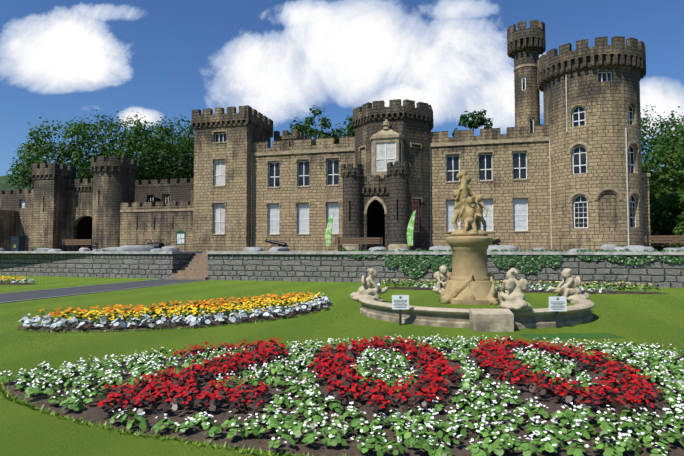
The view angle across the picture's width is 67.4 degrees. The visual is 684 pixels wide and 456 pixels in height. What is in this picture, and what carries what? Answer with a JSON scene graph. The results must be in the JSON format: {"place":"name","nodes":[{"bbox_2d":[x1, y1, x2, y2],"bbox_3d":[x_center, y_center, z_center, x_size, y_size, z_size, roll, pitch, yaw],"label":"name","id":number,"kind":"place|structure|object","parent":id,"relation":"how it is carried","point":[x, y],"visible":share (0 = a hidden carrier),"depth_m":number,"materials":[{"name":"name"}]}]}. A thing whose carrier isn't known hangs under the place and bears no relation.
{"place":"outdoors","nodes":[
{"label":"outdoors","id":0,"kind":"place"},
{"bbox_2d":[0,279,201,301],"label":"lawn path","id":1,"kind":"structure","parent":0,"point":[43,294],"depth_m":21.98,"materials":[{"name":"grey asphalt"}]},
{"bbox_2d":[144,239,176,247],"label":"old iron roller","id":2,"kind":"object","parent":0,"point":[158,245],"visible":0.56,"depth_m":41.93,"materials":[{"name":"black metal"}]},
{"bbox_2d":[0,174,669,244],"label":"hillside","id":3,"kind":"structure","parent":0,"point":[3,186],"depth_m":186.04,"materials":[{"name":"green plant"}]},
{"bbox_2d":[0,275,683,455],"bbox_3d":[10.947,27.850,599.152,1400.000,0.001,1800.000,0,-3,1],"label":"lawn ground","id":4,"kind":"structure","parent":0,"point":[645,319],"depth_m":10.55,"materials":[{"name":"green plant"}]},
{"bbox_2d":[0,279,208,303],"bbox_3d":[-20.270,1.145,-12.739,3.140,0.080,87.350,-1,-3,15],"label":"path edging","id":5,"kind":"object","parent":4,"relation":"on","point":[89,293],"depth_m":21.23,"materials":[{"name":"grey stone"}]},
{"bbox_2d":[168,253,207,279],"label":"terrace steps","id":6,"kind":"structure","parent":4,"relation":"on","point":[195,267],"depth_m":30.33,"materials":[{"name":"brown stone"}]},
{"bbox_2d":[0,282,669,331],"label":"bed soil","id":7,"kind":"structure","parent":4,"relation":"on","point":[173,325],"depth_m":11.94,"materials":[{"name":"brown soil"}]},
{"bbox_2d":[0,275,660,328],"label":"bedding","id":8,"kind":"object","parent":7,"relation":"on","point":[193,320],"depth_m":12.42,"materials":[{"name":"yellow plant"}]},
{"bbox_2d":[1,344,683,455],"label":"flower bed soil","id":9,"kind":"structure","parent":4,"relation":"on","point":[92,411],"depth_m":5.22,"materials":[{"name":"brown soil"}]},
{"bbox_2d":[0,334,683,455],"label":"begonia","id":10,"kind":"object","parent":9,"relation":"on","point":[528,448],"depth_m":5.61,"materials":[{"name":"plant"}]},
{"bbox_2d":[433,265,447,293],"bbox_3d":[3.323,1.698,16.838,0.653,0.949,1.057,0,-3,-4],"label":"cherub statue","id":11,"kind":"object","parent":4,"relation":"on","point":[441,277],"visible":0.71,"depth_m":16.71,"materials":[{"name":"stone"}]},
{"bbox_2d":[359,298,594,328],"bbox_3d":[3.490,2.044,12.736,6.139,0.405,3.497,0,-3,1],"label":"fountain basin","id":12,"kind":"object","parent":4,"relation":"on","point":[578,312],"visible":0.79,"depth_m":11.50,"materials":[{"name":"stone"}]},
{"bbox_2d":[350,268,387,301],"bbox_3d":[0.747,1.579,14.130,1.057,0.954,0.650,0,-3,1],"label":"cherub statue","id":13,"kind":"object","parent":12,"relation":"on","point":[365,290],"visible":0.92,"depth_m":13.98,"materials":[{"name":"stone"}]},
{"bbox_2d":[499,268,531,311],"bbox_3d":[3.798,1.360,11.333,0.641,0.964,1.048,0,-3,-6],"label":"cherub statue","id":14,"kind":"object","parent":12,"relation":"on","point":[513,296],"visible":0.98,"depth_m":11.14,"materials":[{"name":"stone"}]},
{"bbox_2d":[550,268,589,301],"bbox_3d":[6.279,1.582,14.116,1.060,0.948,0.649,0,-3,-1],"label":"cherub statue","id":15,"kind":"object","parent":12,"relation":"on","point":[570,289],"visible":0.9,"depth_m":13.98,"materials":[{"name":"stone"}]},
{"bbox_2d":[380,301,574,308],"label":"fountain turf","id":16,"kind":"structure","parent":4,"relation":"on","point":[534,304],"depth_m":13.14,"materials":[{"name":"green plant"}]},
{"bbox_2d":[440,236,499,304],"bbox_3d":[3.514,1.170,14.096,1.600,1.870,1.600,0,-3,1],"label":"fountain pedestal","id":17,"kind":"object","parent":16,"relation":"on","point":[469,255],"visible":0.83,"depth_m":13.65,"materials":[{"name":"beige stone"}]},
{"bbox_2d":[451,170,487,235],"bbox_3d":[3.522,-0.628,14.173,1.000,1.985,0.982,0,-3,1],"label":"fountain statue group","id":18,"kind":"object","parent":17,"relation":"on","point":[464,209],"visible":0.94,"depth_m":14.09},
{"bbox_2d":[440,272,498,304],"bbox_3d":[3.513,1.651,14.073,1.681,0.898,1.671,0,-3,1],"label":"fountain base sculpture","id":19,"kind":"object","parent":17,"relation":"attached to","point":[459,289],"visible":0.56,"depth_m":13.53,"materials":[{"name":"beige stone"}]},
{"bbox_2d":[394,300,564,327],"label":"sign stands","id":20,"kind":"object","parent":4,"relation":"on","point":[557,318],"visible":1,"depth_m":11.19,"materials":[{"name":"metal"}]},
{"bbox_2d":[392,295,566,310],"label":"information signs","id":21,"kind":"object","parent":20,"relation":"attached to","point":[551,299],"visible":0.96,"depth_m":11.19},
{"bbox_2d":[469,309,513,331],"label":"stone block","id":22,"kind":"structure","parent":4,"relation":"on","point":[491,320],"depth_m":10.66,"materials":[{"name":"stone"}]},
{"bbox_2d":[519,333,624,338],"bbox_3d":[4.516,2.128,10.106,1.908,0.001,0.602,0,-3,-3],"label":"grass patch","id":23,"kind":"object","parent":4,"relation":"on","point":[570,335],"visible":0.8,"depth_m":10.15,"materials":[{"name":"green plant"}]},
{"bbox_2d":[0,253,683,287],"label":"terrace retaining wall","id":24,"kind":"structure","parent":0,"point":[306,267],"depth_m":27.94,"materials":[{"name":"grey stone"}]},
{"bbox_2d":[10,236,26,250],"bbox_3d":[-25.072,1.281,39.678,0.840,1.280,0.740,-1,-3,15],"label":"litter bin","id":25,"kind":"object","parent":24,"relation":"on","point":[18,242],"visible":0.9,"depth_m":39.44,"materials":[{"name":"blue metal"}]},
{"bbox_2d":[77,216,92,250],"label":"archway","id":26,"kind":"object","parent":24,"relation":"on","point":[84,228],"visible":0.08,"depth_m":67.44,"materials":[{"name":"black"}]},
{"bbox_2d":[176,230,185,250],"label":"notice board","id":27,"kind":"object","parent":24,"relation":"on","point":[181,232],"visible":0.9,"depth_m":51.59,"materials":[{"name":"green metal"}]},
{"bbox_2d":[177,234,184,243],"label":"notice board posters","id":28,"kind":"object","parent":27,"relation":"in","point":[179,240],"visible":1,"depth_m":51.66},
{"bbox_2d":[36,246,422,251],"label":"terrace shrubs","id":29,"kind":"object","parent":24,"relation":"on","point":[340,248],"visible":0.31,"depth_m":41.90,"materials":[{"name":"green plant"}]},
{"bbox_2d":[0,20,650,251],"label":"castle walls","id":30,"kind":"structure","parent":24,"relation":"on","point":[60,204],"depth_m":48.33,"materials":[{"name":"brown stone"}]},
{"bbox_2d":[214,161,224,232],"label":"window blinds","id":31,"kind":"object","parent":30,"relation":"attached to","point":[219,211],"depth_m":53.44,"materials":[{"name":"white fabric"}]},
{"bbox_2d":[21,72,635,233],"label":"window frames","id":32,"kind":"structure","parent":30,"relation":"attached to","point":[485,169],"depth_m":47.28,"materials":[{"name":"white wood"}]},
{"bbox_2d":[22,200,526,233],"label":"window","id":33,"kind":"structure","parent":32,"relation":"in","point":[520,214],"depth_m":51.01,"materials":[{"name":"white glass"}]},
{"bbox_2d":[149,73,634,226],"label":"window glass","id":34,"kind":"object","parent":32,"relation":"in","point":[451,175],"visible":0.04,"depth_m":47.41,"materials":[{"name":"glass"}]},
{"bbox_2d":[350,200,397,220],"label":"arrow slits","id":35,"kind":"object","parent":30,"relation":"attached to","point":[350,210],"visible":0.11,"depth_m":42.01,"materials":[{"name":"black"}]},
{"bbox_2d":[368,200,384,249],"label":"arched doorway","id":36,"kind":"structure","parent":30,"relation":"in","point":[376,219],"depth_m":47.08,"materials":[{"name":"black"}]},
{"bbox_2d":[120,64,649,250],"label":"stone trim","id":37,"kind":"structure","parent":30,"relation":"attached to","point":[386,134],"depth_m":46.73,"materials":[{"name":"beige stone"}]},
{"bbox_2d":[377,143,394,170],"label":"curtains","id":38,"kind":"object","parent":30,"relation":"attached to","point":[390,150],"depth_m":46.52,"materials":[{"name":"white fabric"}]},
{"bbox_2d":[411,201,417,230],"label":"red blind","id":39,"kind":"object","parent":30,"relation":"attached to","point":[413,207],"depth_m":47.57,"materials":[{"name":"red fabric"}]},
{"bbox_2d":[251,74,629,248],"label":"drainpipes","id":40,"kind":"object","parent":30,"relation":"attached to","point":[550,180],"visible":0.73,"depth_m":45.36,"materials":[{"name":"metal"}]},
{"bbox_2d":[361,145,617,233],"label":"window recesses","id":41,"kind":"object","parent":30,"relation":"attached to","point":[608,221],"visible":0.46,"depth_m":42.30,"materials":[{"name":"brown stone"}]},
{"bbox_2d":[0,251,683,254],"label":"wall coping","id":42,"kind":"object","parent":24,"relation":"on","point":[339,252],"visible":0.95,"depth_m":27.50,"materials":[{"name":"grey stone"}]},
{"bbox_2d":[0,244,683,251],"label":"boulders","id":43,"kind":"object","parent":24,"relation":"on","point":[611,247],"visible":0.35,"depth_m":27.91,"materials":[{"name":"stone"}]},
{"bbox_2d":[270,243,500,247],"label":"cannon carriages","id":44,"kind":"object","parent":24,"relation":"on","point":[274,245],"visible":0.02,"depth_m":36.99,"materials":[{"name":"metal"}]},
{"bbox_2d":[265,239,500,246],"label":"cannons","id":45,"kind":"object","parent":44,"relation":"on","point":[284,244],"visible":0.67,"depth_m":37.04,"materials":[{"name":"black metal"}]},
{"bbox_2d":[345,249,683,277],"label":"ivy wall","id":46,"kind":"structure","parent":24,"relation":"attached to","point":[535,265],"depth_m":25.01,"materials":[{"name":"green plant"}]},
{"bbox_2d":[0,0,683,175],"label":"sky","id":47,"kind":"structure","parent":0,"point":[65,60],"materials":[{"name":"blue"}]},
{"bbox_2d":[3,105,683,251],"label":"tree","id":48,"kind":"object","parent":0,"point":[670,158],"depth_m":92.09,"materials":[{"name":"green plant"}]},
{"bbox_2d":[325,210,415,245],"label":"feather flags","id":49,"kind":"object","parent":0,"point":[410,229],"visible":0.96,"depth_m":40.88},
{"bbox_2d":[62,235,683,250],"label":"benches","id":50,"kind":"object","parent":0,"point":[341,240],"depth_m":29.55,"materials":[{"name":"brown wood"}]}
]}

